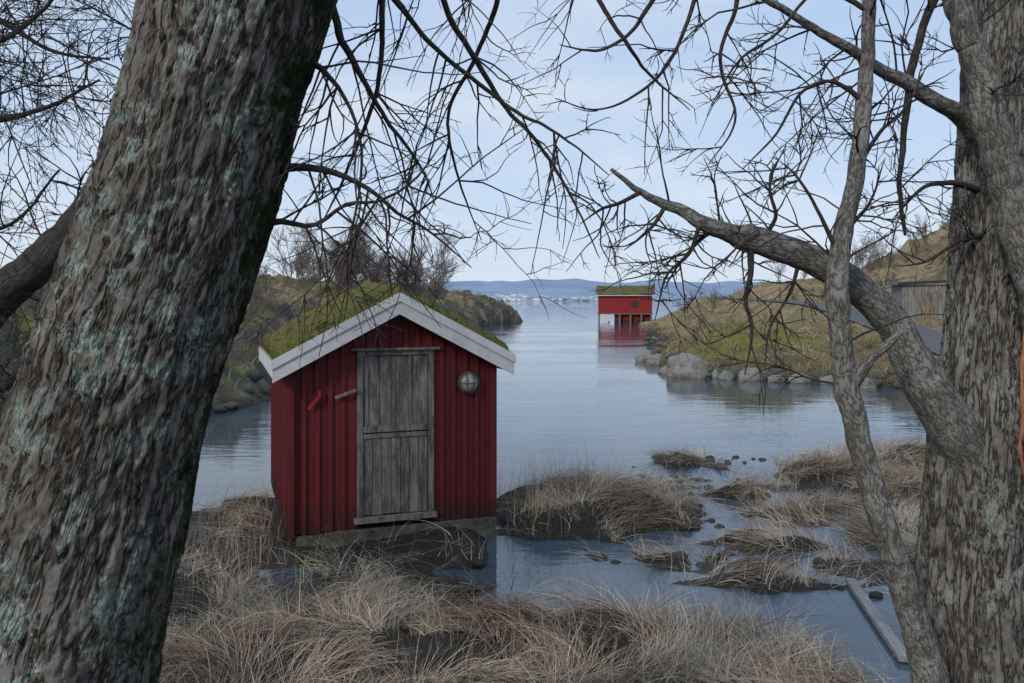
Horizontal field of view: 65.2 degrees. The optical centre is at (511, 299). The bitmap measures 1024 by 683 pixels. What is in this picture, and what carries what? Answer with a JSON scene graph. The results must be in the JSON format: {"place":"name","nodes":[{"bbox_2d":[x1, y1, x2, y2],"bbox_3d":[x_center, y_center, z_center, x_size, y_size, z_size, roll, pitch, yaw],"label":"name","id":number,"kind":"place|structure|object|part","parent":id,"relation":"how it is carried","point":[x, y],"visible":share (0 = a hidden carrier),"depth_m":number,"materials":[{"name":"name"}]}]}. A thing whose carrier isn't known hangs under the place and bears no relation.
{"place":"outdoors","nodes":[
{"label":"outdoors","id":0,"kind":"place"},
{"bbox_2d":[0,221,949,682],"bbox_3d":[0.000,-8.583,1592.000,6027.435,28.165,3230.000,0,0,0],"label":"ground","id":1,"kind":"structure","parent":0,"point":[494,311],"depth_m":8.27,"materials":[{"name":"brown plant"}]},
{"bbox_2d":[0,305,22,415],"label":"bank brushwood","id":2,"kind":"object","parent":1,"relation":"on","point":[11,368],"visible":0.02,"depth_m":12.39,"materials":[{"name":"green plant"}]},
{"bbox_2d":[0,0,350,417],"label":"leaning bare tree","id":3,"kind":"object","parent":1,"relation":"on","point":[26,274],"visible":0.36,"depth_m":4.21,"materials":[{"name":"brown plant"}]},
{"bbox_2d":[0,0,696,682],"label":"lichen covered tree","id":4,"kind":"object","parent":1,"relation":"on","point":[138,320],"visible":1,"depth_m":1.78,"materials":[{"name":"grey plant"}]},
{"bbox_2d":[242,208,501,339],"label":"headland birch thicket","id":5,"kind":"object","parent":1,"relation":"on","point":[375,274],"visible":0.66,"depth_m":62.66,"materials":[{"name":"brown plant"}]},
{"bbox_2d":[258,278,515,548],"bbox_3d":[-1.617,1.272,9.222,2.532,3.057,2.879,0,0,-20],"label":"shed","id":6,"kind":"object","parent":1,"relation":"on","point":[367,447],"visible":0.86,"depth_m":8.07,"materials":[{"name":"paint"}]},
{"bbox_3d":[-1.179,0.944,8.107,0.661,0.768,0.036,0,0,-20],"label":"upper door","id":7,"kind":"part","parent":6,"relation":"part of","materials":[{"name":"grey wood"}]},
{"bbox_3d":[-1.178,1.751,8.106,0.661,0.819,0.038,0,0,-20],"label":"lower door","id":8,"kind":"part","parent":6,"relation":"part of","materials":[{"name":"grey wood"}]},
{"bbox_2d":[17,242,947,386],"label":"hill grass","id":9,"kind":"structure","parent":1,"relation":"on","point":[871,338],"depth_m":33.81,"materials":[{"name":"green plant"}]},
{"bbox_2d":[166,494,817,677],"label":"fallen twigs","id":10,"kind":"object","parent":1,"relation":"on","point":[409,662],"visible":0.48,"depth_m":6.62,"materials":[{"name":"brown wood"}]},
{"bbox_2d":[180,452,899,600],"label":"pebbles","id":11,"kind":"object","parent":1,"relation":"on","point":[478,563],"visible":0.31,"depth_m":7.38,"materials":[{"name":"grey stone"}]},
{"bbox_2d":[158,427,925,682],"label":"dry marsh grass","id":12,"kind":"structure","parent":1,"relation":"on","point":[780,657],"depth_m":5.84,"materials":[{"name":"beige plant"}]},
{"bbox_2d":[213,320,901,412],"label":"shore rocks","id":13,"kind":"object","parent":1,"relation":"on","point":[253,375],"visible":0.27,"depth_m":24.25,"materials":[{"name":"grey stone"}]},
{"bbox_2d":[595,285,654,321],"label":"red turf roof boathouse","id":14,"kind":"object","parent":1,"relation":"on","point":[625,303],"visible":0.92,"depth_m":90.02,"materials":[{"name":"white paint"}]},
{"bbox_2d":[631,301,638,306],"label":"window","id":15,"kind":"structure","parent":14,"relation":"in","point":[633,303],"depth_m":89.72,"materials":[{"name":"grey glass"}]},
{"bbox_2d":[634,352,652,361],"bbox_3d":[5.548,2.448,32.684,1.107,0.654,0.797,0,0,0],"label":"boulder","id":16,"kind":"object","parent":1,"relation":"on","point":[640,357],"visible":0.38,"depth_m":32.43,"materials":[{"name":"grey stone"}]},
{"bbox_2d":[646,354,662,364],"bbox_3d":[5.693,2.471,31.245,0.939,0.738,1.051,0,0,0],"label":"boulder","id":17,"kind":"object","parent":1,"relation":"on","point":[653,359],"visible":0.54,"depth_m":30.90,"materials":[{"name":"grey stone"}]},
{"bbox_2d":[658,365,666,373],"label":"boulder","id":18,"kind":"object","parent":1,"relation":"on","point":[662,370],"visible":0.21,"depth_m":27.16,"materials":[{"name":"grey stone"}]},
{"bbox_2d":[666,353,714,377],"bbox_3d":[5.840,2.352,26.194,1.542,1.247,1.433,0,0,0],"label":"boulder","id":19,"kind":"object","parent":1,"relation":"on","point":[681,365],"visible":0.59,"depth_m":25.77,"materials":[{"name":"grey stone"}]},
{"bbox_2d":[691,370,709,378],"bbox_3d":[6.006,2.469,25.613,0.543,0.487,0.783,0,0,-36],"label":"boulder","id":20,"kind":"object","parent":1,"relation":"on","point":[699,374],"visible":0.66,"depth_m":25.37,"materials":[{"name":"grey stone"}]},
{"bbox_2d":[711,365,719,377],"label":"boulder","id":21,"kind":"object","parent":1,"relation":"on","point":[715,373],"visible":0.21,"depth_m":25.66,"materials":[{"name":"grey stone"}]},
{"bbox_2d":[719,370,734,379],"bbox_3d":[6.812,2.445,25.297,0.518,0.436,0.779,0,0,30],"label":"boulder","id":22,"kind":"object","parent":1,"relation":"on","point":[725,375],"visible":0.73,"depth_m":25.06,"materials":[{"name":"grey stone"}]},
{"bbox_2d":[737,368,766,380],"bbox_3d":[7.552,2.424,25.030,0.994,0.614,0.668,0,0,0],"label":"boulder","id":23,"kind":"object","parent":1,"relation":"on","point":[750,372],"visible":0.45,"depth_m":24.86,"materials":[{"name":"grey stone"}]},
{"bbox_2d":[767,375,784,381],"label":"boulder","id":24,"kind":"object","parent":1,"relation":"on","point":[773,378],"visible":0.62,"depth_m":24.37,"materials":[{"name":"grey stone"}]},
{"bbox_2d":[541,0,1023,682],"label":"gnarled shore tree","id":25,"kind":"object","parent":1,"relation":"on","point":[957,594],"visible":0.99,"depth_m":2.90,"materials":[{"name":"grey plant"}]},
{"bbox_2d":[1017,331,1023,477],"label":"orange rope","id":26,"kind":"object","parent":25,"relation":"attached to","point":[1021,429],"visible":1,"depth_m":2.86,"materials":[{"name":"orange fabric"}]},
{"bbox_2d":[787,373,811,382],"bbox_3d":[8.764,2.430,24.262,0.724,0.457,0.540,0,0,-27],"label":"boulder","id":27,"kind":"object","parent":1,"relation":"on","point":[801,380],"visible":0.46,"depth_m":24.06,"materials":[{"name":"grey stone"}]},
{"bbox_2d":[675,202,949,330],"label":"hillside scrub","id":28,"kind":"object","parent":1,"relation":"on","point":[863,255],"visible":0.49,"depth_m":72.68,"materials":[{"name":"brown plant"}]},
{"bbox_2d":[819,375,832,384],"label":"boulder","id":29,"kind":"object","parent":1,"relation":"on","point":[829,378],"visible":0.24,"depth_m":23.84,"materials":[{"name":"grey stone"}]},
{"bbox_2d":[748,266,946,308],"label":"wooden fence","id":30,"kind":"object","parent":1,"relation":"on","point":[813,289],"visible":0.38,"depth_m":54.95,"materials":[{"name":"grey wood"}]},
{"bbox_2d":[860,377,876,387],"bbox_3d":[10.122,2.438,23.132,0.583,0.553,0.926,0,0,-21],"label":"boulder","id":31,"kind":"object","parent":1,"relation":"on","point":[868,382],"visible":0.27,"depth_m":22.75,"materials":[{"name":"grey stone"}]},
{"bbox_2d":[845,578,907,661],"bbox_3d":[2.840,2.470,6.275,0.080,0.040,1.575,0,0,10],"label":"driftwood plank","id":32,"kind":"object","parent":1,"relation":"on","point":[890,638],"visible":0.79,"depth_m":6.10,"materials":[{"name":"grey wood"}]},
{"bbox_2d":[885,280,946,321],"bbox_3d":[20.700,0.140,40.000,3.200,2.320,2.500,0,0,12],"label":"grey plank hut","id":33,"kind":"object","parent":1,"relation":"on","point":[911,300],"visible":0.48,"depth_m":39.08,"materials":[{"name":"grey wood"}]},
{"bbox_2d":[921,292,936,321],"bbox_3d":[20.342,0.400,39.037,0.700,1.600,0.028,0,0,12],"label":"door","id":34,"kind":"structure","parent":33,"relation":"in","point":[928,299],"depth_m":39.03,"materials":[{"name":"grey wood"}]},
{"bbox_2d":[0,0,959,282],"label":"sky","id":35,"kind":"structure","parent":0,"point":[596,82],"materials":[{"name":"blue"}]},
{"bbox_2d":[192,301,925,682],"bbox_3d":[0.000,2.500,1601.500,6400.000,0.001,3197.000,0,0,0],"label":"water","id":36,"kind":"structure","parent":0,"point":[592,385],"depth_m":13.94,"materials":[{"name":"blue liquid"}]},
{"bbox_2d":[424,278,762,300],"bbox_3d":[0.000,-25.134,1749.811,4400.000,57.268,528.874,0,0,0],"label":"distant hills","id":37,"kind":"structure","parent":0,"point":[577,287],"depth_m":1730.48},
{"bbox_2d":[489,294,685,300],"bbox_3d":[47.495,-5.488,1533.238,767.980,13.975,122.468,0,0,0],"label":"distant town","id":38,"kind":"object","parent":37,"relation":"on","point":[509,297],"visible":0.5,"depth_m":1504.44},
{"bbox_2d":[710,297,942,354],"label":"paved path","id":39,"kind":"structure","parent":0,"point":[932,338],"depth_m":33.55,"materials":[{"name":"asphalt"}]}
]}

